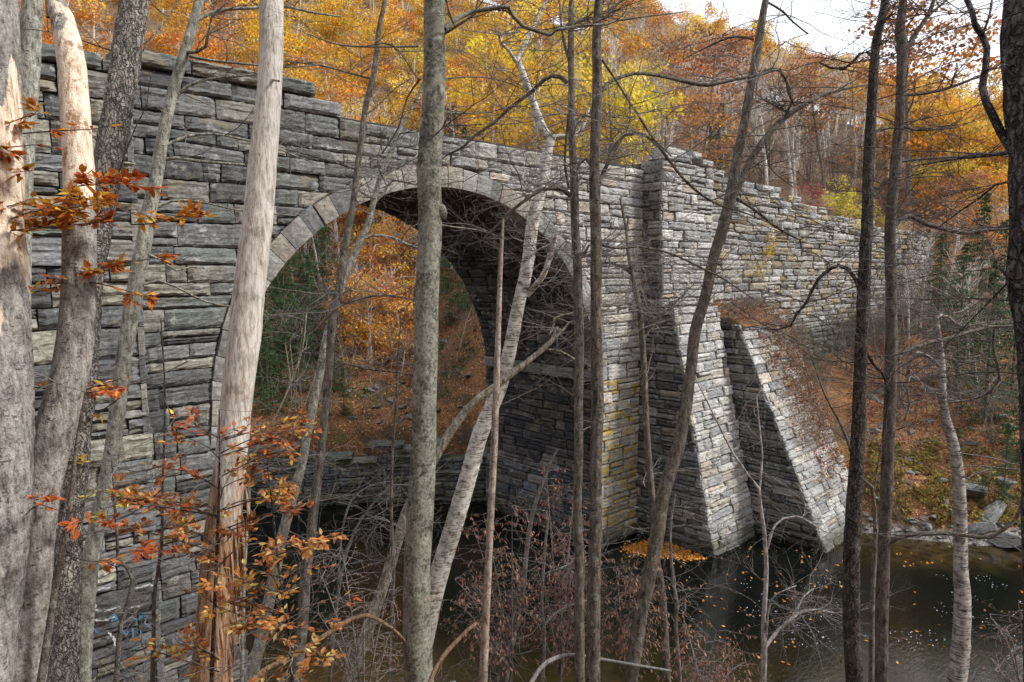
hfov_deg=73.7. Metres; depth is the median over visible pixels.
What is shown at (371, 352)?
bare birch
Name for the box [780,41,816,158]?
bare birch
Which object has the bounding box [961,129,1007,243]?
golden oak
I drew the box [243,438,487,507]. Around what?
stone wall
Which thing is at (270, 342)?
hemlock
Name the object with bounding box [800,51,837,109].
russet oak
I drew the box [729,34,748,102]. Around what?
bare birch
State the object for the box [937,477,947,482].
boulder
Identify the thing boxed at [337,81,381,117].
bare birch
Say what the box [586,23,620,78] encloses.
bare birch
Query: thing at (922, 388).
boulder
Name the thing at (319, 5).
yellow maple
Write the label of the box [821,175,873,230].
yellow shrub
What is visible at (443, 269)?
hemlock
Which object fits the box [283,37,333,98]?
beech sapling
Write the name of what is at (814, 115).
russet oak
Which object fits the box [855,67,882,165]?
bare birch
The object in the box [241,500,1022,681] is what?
river water
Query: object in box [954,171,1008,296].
bare birch
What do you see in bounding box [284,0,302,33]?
orange beech
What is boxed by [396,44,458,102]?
yellow maple
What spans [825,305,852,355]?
bare shrub
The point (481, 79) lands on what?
orange beech
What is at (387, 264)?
beech sapling
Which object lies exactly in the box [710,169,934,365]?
retaining wall
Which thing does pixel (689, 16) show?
orange beech
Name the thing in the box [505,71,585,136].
yellow maple
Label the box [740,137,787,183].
bare shrub
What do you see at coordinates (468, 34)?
golden oak
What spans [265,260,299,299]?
hemlock
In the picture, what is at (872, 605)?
sapling
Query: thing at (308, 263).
hemlock
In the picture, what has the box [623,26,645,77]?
bare birch
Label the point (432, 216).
smooth maple
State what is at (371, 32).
golden oak
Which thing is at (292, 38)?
golden oak
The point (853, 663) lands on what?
dark oak
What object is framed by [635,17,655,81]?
bare birch
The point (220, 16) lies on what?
orange beech
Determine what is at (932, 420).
boulder
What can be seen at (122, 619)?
sapling
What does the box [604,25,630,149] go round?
bare birch
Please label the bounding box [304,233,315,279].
bare birch
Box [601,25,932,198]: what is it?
undergrowth
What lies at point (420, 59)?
yellow maple
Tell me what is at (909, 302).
bare shrub
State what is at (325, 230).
hemlock
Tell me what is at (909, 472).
boulder
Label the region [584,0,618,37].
golden oak
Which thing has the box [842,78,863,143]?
bare birch
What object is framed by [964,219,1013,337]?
hemlock
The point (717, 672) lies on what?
beech shrub
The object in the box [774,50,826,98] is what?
orange beech
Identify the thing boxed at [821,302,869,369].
bare shrub
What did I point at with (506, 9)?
orange beech
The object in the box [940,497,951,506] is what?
boulder
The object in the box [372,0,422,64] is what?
orange beech
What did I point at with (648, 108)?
bare birch
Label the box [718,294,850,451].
dead brush
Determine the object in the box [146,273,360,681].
sapling
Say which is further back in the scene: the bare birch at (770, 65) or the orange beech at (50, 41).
the bare birch at (770, 65)
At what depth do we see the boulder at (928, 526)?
30.69 m
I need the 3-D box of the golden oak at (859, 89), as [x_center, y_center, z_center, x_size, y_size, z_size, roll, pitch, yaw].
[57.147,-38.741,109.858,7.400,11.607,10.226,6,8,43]
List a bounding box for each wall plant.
[742,258,769,279]
[762,224,781,264]
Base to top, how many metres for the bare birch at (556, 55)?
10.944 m
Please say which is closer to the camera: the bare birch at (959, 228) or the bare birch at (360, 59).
the bare birch at (959, 228)
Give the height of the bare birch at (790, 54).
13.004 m
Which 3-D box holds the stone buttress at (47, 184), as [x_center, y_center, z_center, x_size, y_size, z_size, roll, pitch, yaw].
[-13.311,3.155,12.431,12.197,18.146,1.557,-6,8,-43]
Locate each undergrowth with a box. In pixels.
[259,117,485,415]
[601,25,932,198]
[848,206,1018,443]
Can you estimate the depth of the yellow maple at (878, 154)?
81.58 m
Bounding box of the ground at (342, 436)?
[42,0,1020,545]
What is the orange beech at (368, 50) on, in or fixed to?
on the ground at (342, 436)
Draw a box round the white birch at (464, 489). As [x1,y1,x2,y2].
[402,0,670,681]
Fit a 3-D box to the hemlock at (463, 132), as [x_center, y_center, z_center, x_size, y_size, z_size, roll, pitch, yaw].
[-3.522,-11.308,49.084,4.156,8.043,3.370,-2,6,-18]
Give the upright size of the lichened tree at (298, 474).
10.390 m
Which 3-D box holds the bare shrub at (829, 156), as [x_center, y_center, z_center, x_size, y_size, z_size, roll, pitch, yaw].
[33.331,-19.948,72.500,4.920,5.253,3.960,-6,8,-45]
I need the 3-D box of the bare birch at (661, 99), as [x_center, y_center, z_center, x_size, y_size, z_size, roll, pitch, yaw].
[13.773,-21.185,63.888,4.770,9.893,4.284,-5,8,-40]
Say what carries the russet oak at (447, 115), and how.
on the ground at (342, 436)
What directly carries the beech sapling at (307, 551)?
on the ground at (342, 436)
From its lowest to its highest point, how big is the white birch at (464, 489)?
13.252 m
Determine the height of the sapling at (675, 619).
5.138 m
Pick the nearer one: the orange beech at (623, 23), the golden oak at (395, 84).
the golden oak at (395, 84)
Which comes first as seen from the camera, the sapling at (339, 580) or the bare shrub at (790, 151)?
the sapling at (339, 580)
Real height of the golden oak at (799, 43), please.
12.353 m
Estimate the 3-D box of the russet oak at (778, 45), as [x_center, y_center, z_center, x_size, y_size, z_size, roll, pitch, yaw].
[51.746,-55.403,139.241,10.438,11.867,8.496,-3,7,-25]
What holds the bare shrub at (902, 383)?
on the ground at (342, 436)
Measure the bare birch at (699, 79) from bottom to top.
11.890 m
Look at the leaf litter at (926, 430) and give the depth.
36.11 m
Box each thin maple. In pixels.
[169,0,485,681]
[468,186,773,681]
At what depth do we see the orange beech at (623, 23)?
123.71 m
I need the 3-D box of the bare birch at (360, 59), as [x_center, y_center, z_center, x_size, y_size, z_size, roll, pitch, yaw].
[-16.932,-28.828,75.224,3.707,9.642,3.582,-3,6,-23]
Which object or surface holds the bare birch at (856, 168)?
on the ground at (342, 436)
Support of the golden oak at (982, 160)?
on the ground at (342, 436)
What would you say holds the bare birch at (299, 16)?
on the ground at (342, 436)
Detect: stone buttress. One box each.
[31,43,163,681]
[628,146,754,557]
[713,299,847,552]
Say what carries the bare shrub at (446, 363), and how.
on the ground at (342, 436)
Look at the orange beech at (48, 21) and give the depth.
70.69 m
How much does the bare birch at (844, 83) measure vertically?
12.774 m
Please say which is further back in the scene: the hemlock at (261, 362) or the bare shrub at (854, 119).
the bare shrub at (854, 119)
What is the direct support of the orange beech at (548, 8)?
on the ground at (342, 436)
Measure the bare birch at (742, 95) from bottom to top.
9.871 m
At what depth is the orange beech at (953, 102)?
73.59 m
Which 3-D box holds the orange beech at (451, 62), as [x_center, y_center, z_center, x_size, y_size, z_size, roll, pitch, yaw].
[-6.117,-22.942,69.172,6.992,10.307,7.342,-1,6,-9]
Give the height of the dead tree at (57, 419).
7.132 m
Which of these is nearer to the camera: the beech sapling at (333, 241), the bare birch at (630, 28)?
the beech sapling at (333, 241)
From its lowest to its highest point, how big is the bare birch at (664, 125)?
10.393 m
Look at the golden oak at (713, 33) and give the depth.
113.40 m
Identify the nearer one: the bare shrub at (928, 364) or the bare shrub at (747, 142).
the bare shrub at (928, 364)
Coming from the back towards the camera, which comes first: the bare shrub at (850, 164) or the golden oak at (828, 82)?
the golden oak at (828, 82)
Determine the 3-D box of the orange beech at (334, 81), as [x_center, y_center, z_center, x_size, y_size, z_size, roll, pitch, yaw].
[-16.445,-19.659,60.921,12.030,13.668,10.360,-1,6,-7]
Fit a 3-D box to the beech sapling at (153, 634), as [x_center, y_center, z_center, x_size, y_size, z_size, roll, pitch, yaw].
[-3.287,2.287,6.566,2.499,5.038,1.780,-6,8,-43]
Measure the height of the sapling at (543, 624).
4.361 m
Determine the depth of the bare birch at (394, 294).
45.51 m
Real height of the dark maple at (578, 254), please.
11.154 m
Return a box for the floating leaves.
[608,537,1022,664]
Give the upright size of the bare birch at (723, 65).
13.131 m
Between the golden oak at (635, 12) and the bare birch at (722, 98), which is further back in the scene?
the golden oak at (635, 12)
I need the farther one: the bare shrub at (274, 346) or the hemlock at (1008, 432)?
the bare shrub at (274, 346)
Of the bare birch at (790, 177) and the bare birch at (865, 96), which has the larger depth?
the bare birch at (865, 96)
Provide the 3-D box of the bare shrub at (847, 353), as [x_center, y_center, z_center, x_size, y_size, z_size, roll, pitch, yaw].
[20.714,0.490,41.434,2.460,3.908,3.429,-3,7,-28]
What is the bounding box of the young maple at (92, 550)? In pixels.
[79,0,366,681]
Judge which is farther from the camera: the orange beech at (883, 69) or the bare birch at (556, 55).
the orange beech at (883, 69)
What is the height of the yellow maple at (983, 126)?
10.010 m
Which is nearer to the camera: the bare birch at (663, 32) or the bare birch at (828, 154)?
the bare birch at (828, 154)
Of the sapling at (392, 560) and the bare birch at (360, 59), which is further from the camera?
the bare birch at (360, 59)
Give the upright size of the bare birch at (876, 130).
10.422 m
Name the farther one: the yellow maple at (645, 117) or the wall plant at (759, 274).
the yellow maple at (645, 117)
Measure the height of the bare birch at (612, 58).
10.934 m
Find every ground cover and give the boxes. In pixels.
[267,243,477,418]
[866,435,1020,527]
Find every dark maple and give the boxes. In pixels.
[360,0,753,681]
[445,0,908,681]
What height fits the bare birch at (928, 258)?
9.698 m
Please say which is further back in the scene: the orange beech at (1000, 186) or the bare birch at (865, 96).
the bare birch at (865, 96)
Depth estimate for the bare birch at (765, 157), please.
56.84 m
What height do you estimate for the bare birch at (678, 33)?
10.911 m
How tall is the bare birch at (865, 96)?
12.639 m
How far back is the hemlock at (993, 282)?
36.02 m
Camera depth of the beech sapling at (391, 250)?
47.85 m
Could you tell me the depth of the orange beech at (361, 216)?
53.86 m
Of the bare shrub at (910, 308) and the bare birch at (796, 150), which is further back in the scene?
the bare birch at (796, 150)
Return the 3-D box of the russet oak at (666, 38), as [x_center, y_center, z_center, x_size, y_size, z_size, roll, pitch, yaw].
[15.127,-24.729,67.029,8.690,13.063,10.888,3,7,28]
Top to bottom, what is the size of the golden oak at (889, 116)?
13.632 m
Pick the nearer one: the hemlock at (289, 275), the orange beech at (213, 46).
the hemlock at (289, 275)
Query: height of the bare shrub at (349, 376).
3.929 m
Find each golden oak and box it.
[104,0,165,9]
[148,0,215,32]
[209,0,329,65]
[221,0,300,74]
[256,23,332,72]
[284,28,348,85]
[293,0,391,90]
[353,0,417,58]
[357,59,422,116]
[380,73,458,133]
[401,0,455,38]
[445,35,555,149]
[446,1,502,65]
[456,37,511,106]
[460,0,506,46]
[460,0,607,152]
[505,0,558,47]
[533,67,622,157]
[548,0,605,53]
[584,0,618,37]
[588,0,660,76]
[610,0,663,41]
[664,0,712,59]
[689,0,732,35]
[694,24,721,71]
[709,25,744,87]
[720,10,734,32]
[731,22,776,57]
[733,40,780,85]
[746,14,774,49]
[747,34,777,52]
[758,47,785,100]
[764,50,797,102]
[778,35,812,63]
[808,57,864,106]
[814,60,853,121]
[824,52,868,119]
[842,52,869,123]
[854,72,891,133]
[876,55,969,185]
[877,75,929,130]
[885,98,987,210]
[894,57,991,154]
[911,123,1001,212]
[947,82,982,146]
[953,69,1004,127]
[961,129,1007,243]
[966,76,1001,119]
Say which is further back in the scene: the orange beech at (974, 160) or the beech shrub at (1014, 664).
the orange beech at (974, 160)
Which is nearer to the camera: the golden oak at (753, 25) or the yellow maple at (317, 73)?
the yellow maple at (317, 73)
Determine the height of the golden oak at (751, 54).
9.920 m
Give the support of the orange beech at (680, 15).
on the ground at (342, 436)
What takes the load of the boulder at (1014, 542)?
on the ground at (342, 436)
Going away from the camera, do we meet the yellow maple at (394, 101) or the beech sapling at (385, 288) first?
the beech sapling at (385, 288)
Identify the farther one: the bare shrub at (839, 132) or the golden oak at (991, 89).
the golden oak at (991, 89)
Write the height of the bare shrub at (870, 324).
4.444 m
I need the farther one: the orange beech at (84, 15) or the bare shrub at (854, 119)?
the bare shrub at (854, 119)
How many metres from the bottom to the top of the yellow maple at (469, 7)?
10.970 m
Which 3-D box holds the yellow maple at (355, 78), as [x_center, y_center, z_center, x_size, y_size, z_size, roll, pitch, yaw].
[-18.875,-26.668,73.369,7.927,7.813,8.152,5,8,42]
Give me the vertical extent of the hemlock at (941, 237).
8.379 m
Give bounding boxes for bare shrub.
[259,318,288,380]
[279,364,313,415]
[294,352,346,403]
[317,336,373,389]
[362,352,389,397]
[387,344,413,385]
[407,283,458,327]
[438,325,460,377]
[448,301,475,337]
[635,118,702,161]
[665,76,689,134]
[713,287,734,316]
[724,281,751,308]
[729,118,756,160]
[729,299,748,318]
[736,288,758,312]
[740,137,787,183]
[744,131,779,181]
[745,291,764,312]
[754,121,794,181]
[758,291,780,311]
[771,126,813,173]
[771,131,804,173]
[790,126,826,176]
[800,127,827,182]
[803,317,849,378]
[807,137,840,175]
[819,122,851,167]
[821,136,850,185]
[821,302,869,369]
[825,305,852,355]
[829,329,876,375]
[833,117,865,165]
[836,298,883,357]
[838,148,861,181]
[842,98,863,136]
[843,300,884,347]
[868,285,907,353]
[868,325,906,371]
[870,291,904,343]
[879,357,925,406]
[897,278,931,334]
[897,279,931,335]
[909,336,945,390]
[911,288,951,356]
[947,363,978,414]
[962,379,1017,447]
[984,348,1018,408]
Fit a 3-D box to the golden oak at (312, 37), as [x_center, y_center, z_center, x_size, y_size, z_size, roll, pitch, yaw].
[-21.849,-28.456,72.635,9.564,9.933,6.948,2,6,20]
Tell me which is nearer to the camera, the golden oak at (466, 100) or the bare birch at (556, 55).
the golden oak at (466, 100)
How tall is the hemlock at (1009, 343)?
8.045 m
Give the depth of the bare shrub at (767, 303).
35.20 m
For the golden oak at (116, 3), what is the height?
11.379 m
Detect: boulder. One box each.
[371,404,381,407]
[397,404,408,408]
[867,394,879,401]
[869,428,880,432]
[904,469,914,474]
[919,520,927,524]
[921,385,933,392]
[923,418,935,423]
[923,522,931,529]
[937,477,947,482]
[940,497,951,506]
[960,441,978,445]
[966,483,986,498]
[968,522,996,534]
[978,500,1006,523]
[987,533,1020,547]
[995,476,1017,487]
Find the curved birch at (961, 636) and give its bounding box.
[791,218,1019,681]
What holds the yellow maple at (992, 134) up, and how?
on the ground at (342, 436)
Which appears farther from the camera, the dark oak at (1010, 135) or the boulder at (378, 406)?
the boulder at (378, 406)
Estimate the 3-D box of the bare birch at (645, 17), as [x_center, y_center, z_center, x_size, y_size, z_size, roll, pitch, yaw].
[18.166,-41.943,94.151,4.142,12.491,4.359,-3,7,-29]
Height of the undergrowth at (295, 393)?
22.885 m
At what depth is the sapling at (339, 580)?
8.80 m
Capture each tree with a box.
[0,0,35,681]
[14,0,96,681]
[20,0,42,299]
[21,0,177,681]
[122,48,526,681]
[189,0,283,681]
[342,265,644,681]
[668,349,918,681]
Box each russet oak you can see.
[211,51,258,71]
[400,86,495,140]
[624,22,712,146]
[647,86,767,183]
[658,25,775,160]
[765,57,862,190]
[770,40,791,55]
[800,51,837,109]
[808,0,1001,220]
[881,106,986,192]
[898,168,1006,288]
[921,202,1008,316]
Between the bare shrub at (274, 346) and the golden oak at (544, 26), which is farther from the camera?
the golden oak at (544, 26)
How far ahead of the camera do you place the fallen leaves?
23.73 m
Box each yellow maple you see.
[282,64,383,122]
[292,0,354,38]
[292,50,368,102]
[369,82,419,129]
[373,32,449,112]
[380,10,466,65]
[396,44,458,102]
[456,0,486,25]
[499,36,578,86]
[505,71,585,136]
[541,52,685,164]
[548,0,606,51]
[554,25,616,91]
[555,49,677,152]
[649,17,686,65]
[668,16,691,29]
[833,82,866,122]
[858,105,926,160]
[902,148,1007,245]
[905,108,1002,199]
[916,86,976,108]
[953,118,1007,190]
[969,115,1006,184]
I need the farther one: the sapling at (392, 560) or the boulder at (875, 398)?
the boulder at (875, 398)
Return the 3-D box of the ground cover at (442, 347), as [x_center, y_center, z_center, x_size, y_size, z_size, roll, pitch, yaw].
[-10.432,-2.843,47.378,19.928,12.861,19.948,0,6,-4]
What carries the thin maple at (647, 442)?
on the ground at (342, 436)
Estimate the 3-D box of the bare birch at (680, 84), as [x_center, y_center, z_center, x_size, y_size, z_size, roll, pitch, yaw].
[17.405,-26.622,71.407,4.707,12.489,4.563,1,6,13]
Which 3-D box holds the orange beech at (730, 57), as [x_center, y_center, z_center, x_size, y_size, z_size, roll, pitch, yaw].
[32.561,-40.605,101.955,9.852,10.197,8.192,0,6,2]
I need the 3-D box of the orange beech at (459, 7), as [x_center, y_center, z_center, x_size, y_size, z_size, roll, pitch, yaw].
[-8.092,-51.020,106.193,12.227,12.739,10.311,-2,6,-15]
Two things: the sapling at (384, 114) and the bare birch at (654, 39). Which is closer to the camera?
the sapling at (384, 114)
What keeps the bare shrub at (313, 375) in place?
on the ground at (342, 436)
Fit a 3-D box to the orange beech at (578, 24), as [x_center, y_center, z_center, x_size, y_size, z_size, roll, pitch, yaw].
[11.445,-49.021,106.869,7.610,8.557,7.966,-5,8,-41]
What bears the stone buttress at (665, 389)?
on the ground at (342, 436)
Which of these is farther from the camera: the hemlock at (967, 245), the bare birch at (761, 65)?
the bare birch at (761, 65)
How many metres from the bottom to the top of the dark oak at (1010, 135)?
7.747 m
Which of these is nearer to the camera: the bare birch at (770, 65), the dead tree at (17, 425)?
the dead tree at (17, 425)
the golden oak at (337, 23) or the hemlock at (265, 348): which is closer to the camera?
the hemlock at (265, 348)
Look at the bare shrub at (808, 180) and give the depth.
66.39 m
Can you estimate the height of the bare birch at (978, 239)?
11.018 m
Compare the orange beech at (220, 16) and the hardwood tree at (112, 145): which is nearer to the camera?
the hardwood tree at (112, 145)
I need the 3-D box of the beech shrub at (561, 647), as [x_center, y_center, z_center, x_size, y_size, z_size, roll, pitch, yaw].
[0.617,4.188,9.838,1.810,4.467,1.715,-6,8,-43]
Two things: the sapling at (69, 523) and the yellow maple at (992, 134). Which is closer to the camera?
the sapling at (69, 523)
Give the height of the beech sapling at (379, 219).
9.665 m
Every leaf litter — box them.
[252,214,485,456]
[845,322,1019,520]
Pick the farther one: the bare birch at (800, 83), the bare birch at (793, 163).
the bare birch at (800, 83)
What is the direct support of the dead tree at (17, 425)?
on the ground at (342, 436)
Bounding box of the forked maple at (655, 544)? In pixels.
[622,0,937,681]
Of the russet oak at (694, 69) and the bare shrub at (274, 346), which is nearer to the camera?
the bare shrub at (274, 346)
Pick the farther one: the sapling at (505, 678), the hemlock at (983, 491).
the hemlock at (983, 491)
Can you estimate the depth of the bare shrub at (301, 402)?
38.69 m
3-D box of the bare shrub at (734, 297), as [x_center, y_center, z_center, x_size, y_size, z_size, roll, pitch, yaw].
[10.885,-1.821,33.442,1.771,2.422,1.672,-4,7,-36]
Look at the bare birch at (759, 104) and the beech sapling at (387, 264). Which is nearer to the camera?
the beech sapling at (387, 264)
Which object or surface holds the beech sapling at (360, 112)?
on the ground at (342, 436)
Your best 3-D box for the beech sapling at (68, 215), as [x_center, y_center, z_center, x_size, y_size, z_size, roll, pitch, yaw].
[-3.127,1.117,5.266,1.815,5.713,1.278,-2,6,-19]
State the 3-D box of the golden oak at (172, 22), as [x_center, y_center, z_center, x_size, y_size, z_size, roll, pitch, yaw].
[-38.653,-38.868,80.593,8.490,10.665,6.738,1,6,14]
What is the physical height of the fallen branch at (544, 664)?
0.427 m
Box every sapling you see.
[0,93,215,242]
[0,252,192,681]
[37,407,190,681]
[58,318,301,681]
[79,375,366,681]
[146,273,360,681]
[163,405,361,681]
[186,427,457,681]
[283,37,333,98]
[303,206,366,259]
[309,223,406,310]
[316,73,395,123]
[319,212,397,242]
[319,277,394,354]
[323,261,415,372]
[324,250,413,341]
[331,312,484,681]
[338,205,405,271]
[341,102,374,119]
[342,238,415,352]
[345,105,397,126]
[352,211,417,296]
[358,91,418,221]
[361,215,417,301]
[368,99,395,125]
[374,310,413,381]
[443,449,565,681]
[471,478,657,681]
[479,219,503,681]
[619,476,742,681]
[687,294,996,681]
[904,337,928,353]
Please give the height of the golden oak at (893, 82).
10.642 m
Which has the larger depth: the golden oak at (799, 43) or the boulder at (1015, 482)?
the golden oak at (799, 43)
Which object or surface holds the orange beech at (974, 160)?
on the ground at (342, 436)
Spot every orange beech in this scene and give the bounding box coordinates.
[19,0,87,40]
[19,0,114,56]
[42,30,103,59]
[142,0,256,64]
[145,0,214,56]
[185,0,257,57]
[282,39,375,121]
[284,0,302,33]
[308,0,374,20]
[336,6,406,115]
[337,205,380,250]
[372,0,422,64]
[400,73,481,134]
[421,57,482,133]
[445,0,491,51]
[445,54,504,131]
[445,68,516,140]
[488,0,522,42]
[518,0,567,64]
[562,5,613,54]
[607,2,634,39]
[621,0,663,59]
[645,1,685,66]
[678,10,702,29]
[708,33,761,92]
[710,22,748,46]
[714,31,779,79]
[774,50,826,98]
[791,52,830,89]
[844,61,914,141]
[927,90,1002,197]
[936,124,1007,209]
[965,163,1008,280]
[978,223,1007,262]
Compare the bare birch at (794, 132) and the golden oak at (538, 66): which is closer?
the golden oak at (538, 66)
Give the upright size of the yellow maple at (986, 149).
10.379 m
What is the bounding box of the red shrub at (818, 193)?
[794,182,834,211]
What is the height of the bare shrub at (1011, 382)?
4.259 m
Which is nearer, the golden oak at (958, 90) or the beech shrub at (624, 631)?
the beech shrub at (624, 631)
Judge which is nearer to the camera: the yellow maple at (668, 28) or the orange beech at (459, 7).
the orange beech at (459, 7)
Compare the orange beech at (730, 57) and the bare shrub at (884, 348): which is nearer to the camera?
the bare shrub at (884, 348)
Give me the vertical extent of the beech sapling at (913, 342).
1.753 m
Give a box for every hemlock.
[251,316,291,416]
[253,301,292,408]
[256,276,302,384]
[257,292,291,381]
[263,284,278,347]
[264,261,307,358]
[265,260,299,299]
[270,238,337,327]
[270,283,324,390]
[284,253,325,366]
[296,229,336,285]
[302,223,350,341]
[322,337,350,392]
[331,368,354,419]
[439,251,456,292]
[439,264,459,325]
[445,102,461,137]
[452,272,470,313]
[460,128,469,137]
[460,286,475,316]
[704,104,732,174]
[907,233,957,354]
[915,241,1002,393]
[944,192,1011,348]
[945,427,966,460]
[946,257,1018,437]
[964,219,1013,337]
[975,472,992,506]
[982,286,1018,395]
[987,353,1019,463]
[987,422,1020,510]
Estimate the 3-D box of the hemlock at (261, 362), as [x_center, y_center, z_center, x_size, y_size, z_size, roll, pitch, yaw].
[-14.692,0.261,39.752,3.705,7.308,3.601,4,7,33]
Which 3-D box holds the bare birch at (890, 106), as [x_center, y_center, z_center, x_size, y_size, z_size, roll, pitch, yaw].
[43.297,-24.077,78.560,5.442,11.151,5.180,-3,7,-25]
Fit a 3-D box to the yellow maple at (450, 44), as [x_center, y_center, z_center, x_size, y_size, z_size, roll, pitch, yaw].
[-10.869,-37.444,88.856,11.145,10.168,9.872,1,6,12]
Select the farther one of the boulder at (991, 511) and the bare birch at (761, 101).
the bare birch at (761, 101)
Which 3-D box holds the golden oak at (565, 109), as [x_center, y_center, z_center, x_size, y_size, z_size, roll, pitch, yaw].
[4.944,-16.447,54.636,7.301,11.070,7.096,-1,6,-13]
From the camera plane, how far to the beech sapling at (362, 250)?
48.22 m
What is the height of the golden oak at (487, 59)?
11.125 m
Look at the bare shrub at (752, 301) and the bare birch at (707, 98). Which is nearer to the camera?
the bare shrub at (752, 301)
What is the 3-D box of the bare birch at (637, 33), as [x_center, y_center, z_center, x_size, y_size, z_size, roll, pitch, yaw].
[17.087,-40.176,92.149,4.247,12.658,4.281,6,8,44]
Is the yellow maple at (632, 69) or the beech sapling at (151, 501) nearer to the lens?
the beech sapling at (151, 501)
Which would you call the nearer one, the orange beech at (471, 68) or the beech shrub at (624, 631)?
the beech shrub at (624, 631)
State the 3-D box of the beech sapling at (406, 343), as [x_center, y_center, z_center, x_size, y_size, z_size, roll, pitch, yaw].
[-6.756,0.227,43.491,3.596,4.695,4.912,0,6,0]
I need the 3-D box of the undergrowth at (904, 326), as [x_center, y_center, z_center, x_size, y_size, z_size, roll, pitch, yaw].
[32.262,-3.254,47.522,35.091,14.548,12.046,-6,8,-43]
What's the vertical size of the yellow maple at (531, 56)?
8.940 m
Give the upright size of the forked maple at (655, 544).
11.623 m
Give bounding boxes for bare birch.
[80,0,110,52]
[84,14,112,56]
[287,0,319,38]
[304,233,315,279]
[305,233,336,307]
[326,213,363,261]
[330,82,371,118]
[335,247,376,328]
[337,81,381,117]
[344,38,369,114]
[349,99,392,122]
[350,268,393,368]
[363,207,398,267]
[380,257,413,335]
[390,16,416,86]
[397,223,417,315]
[443,88,471,135]
[544,30,579,115]
[559,10,592,145]
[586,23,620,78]
[602,30,635,125]
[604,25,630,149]
[604,34,632,138]
[611,6,641,67]
[619,54,668,163]
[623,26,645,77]
[626,0,648,85]
[630,2,654,53]
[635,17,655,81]
[640,75,696,161]
[644,19,684,101]
[646,65,681,146]
[646,68,682,146]
[648,16,666,88]
[652,58,679,135]
[653,12,671,69]
[662,28,694,144]
[667,72,705,151]
[669,21,690,69]
[675,49,725,168]
[682,16,710,93]
[683,48,714,133]
[686,15,706,66]
[699,65,739,161]
[709,19,736,112]
[709,30,744,105]
[713,36,747,133]
[718,59,752,157]
[723,55,741,130]
[724,83,803,185]
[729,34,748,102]
[732,54,771,147]
[734,45,762,91]
[734,74,754,119]
[742,63,778,134]
[750,49,772,118]
[752,79,774,136]
[754,74,774,145]
[759,49,782,126]
[761,50,785,108]
[763,58,812,195]
[766,44,810,129]
[768,50,789,116]
[770,85,807,195]
[771,83,812,166]
[775,95,812,186]
[776,38,808,70]
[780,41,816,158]
[788,46,812,136]
[791,56,809,162]
[810,60,844,160]
[811,61,842,147]
[811,65,840,156]
[811,71,837,157]
[818,78,849,155]
[824,56,855,136]
[827,51,854,137]
[837,51,855,128]
[838,72,866,155]
[841,77,886,186]
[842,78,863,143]
[842,103,865,169]
[851,69,890,126]
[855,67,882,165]
[858,97,889,175]
[876,84,916,176]
[897,259,932,347]
[902,212,964,326]
[932,246,1002,391]
[933,189,997,304]
[934,222,984,312]
[943,250,988,359]
[953,198,1004,324]
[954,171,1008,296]
[989,217,1008,344]
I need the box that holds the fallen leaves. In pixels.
[690,575,1020,658]
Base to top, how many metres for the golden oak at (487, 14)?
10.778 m
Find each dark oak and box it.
[642,0,1003,681]
[744,0,1023,670]
[771,0,1021,681]
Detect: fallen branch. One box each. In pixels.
[246,611,405,681]
[428,580,509,681]
[529,645,671,681]
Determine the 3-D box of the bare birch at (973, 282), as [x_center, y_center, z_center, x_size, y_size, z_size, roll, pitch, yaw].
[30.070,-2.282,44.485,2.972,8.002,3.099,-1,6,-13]
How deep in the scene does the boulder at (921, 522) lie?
30.89 m
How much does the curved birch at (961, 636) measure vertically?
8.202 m
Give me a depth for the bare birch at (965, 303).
39.88 m
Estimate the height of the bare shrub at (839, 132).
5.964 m
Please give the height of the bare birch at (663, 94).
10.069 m
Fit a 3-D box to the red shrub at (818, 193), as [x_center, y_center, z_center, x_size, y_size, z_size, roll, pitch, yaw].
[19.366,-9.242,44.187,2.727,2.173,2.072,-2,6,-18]
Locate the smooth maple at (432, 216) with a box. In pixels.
[180,0,682,681]
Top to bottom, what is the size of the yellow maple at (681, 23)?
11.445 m
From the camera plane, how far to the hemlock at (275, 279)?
41.13 m
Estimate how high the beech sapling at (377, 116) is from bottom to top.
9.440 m
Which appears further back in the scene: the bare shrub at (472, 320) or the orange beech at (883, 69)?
the orange beech at (883, 69)
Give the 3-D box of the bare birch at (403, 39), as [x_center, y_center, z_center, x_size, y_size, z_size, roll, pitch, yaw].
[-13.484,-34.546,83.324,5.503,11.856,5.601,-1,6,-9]
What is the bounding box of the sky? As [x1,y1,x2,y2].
[473,0,1002,135]
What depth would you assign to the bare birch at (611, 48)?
75.34 m
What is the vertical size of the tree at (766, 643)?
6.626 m
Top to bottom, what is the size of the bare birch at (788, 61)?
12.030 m
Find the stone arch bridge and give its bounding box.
[105,49,646,681]
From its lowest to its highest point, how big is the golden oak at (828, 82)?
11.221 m
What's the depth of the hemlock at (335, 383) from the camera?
40.92 m
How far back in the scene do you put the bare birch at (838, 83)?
90.36 m
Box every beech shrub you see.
[290,544,402,681]
[430,490,550,681]
[515,466,637,681]
[584,543,690,681]
[646,596,768,681]
[954,599,1023,681]
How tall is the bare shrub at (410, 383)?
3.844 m
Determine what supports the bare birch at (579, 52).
on the ground at (342, 436)
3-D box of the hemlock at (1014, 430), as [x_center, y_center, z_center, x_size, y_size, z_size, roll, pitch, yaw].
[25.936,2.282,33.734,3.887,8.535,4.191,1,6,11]
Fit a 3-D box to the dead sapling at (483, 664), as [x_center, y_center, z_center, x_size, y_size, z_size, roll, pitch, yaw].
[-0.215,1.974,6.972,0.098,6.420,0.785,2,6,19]
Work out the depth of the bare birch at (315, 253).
47.35 m
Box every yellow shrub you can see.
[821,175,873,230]
[851,200,876,217]
[874,206,901,234]
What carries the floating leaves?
on the river water

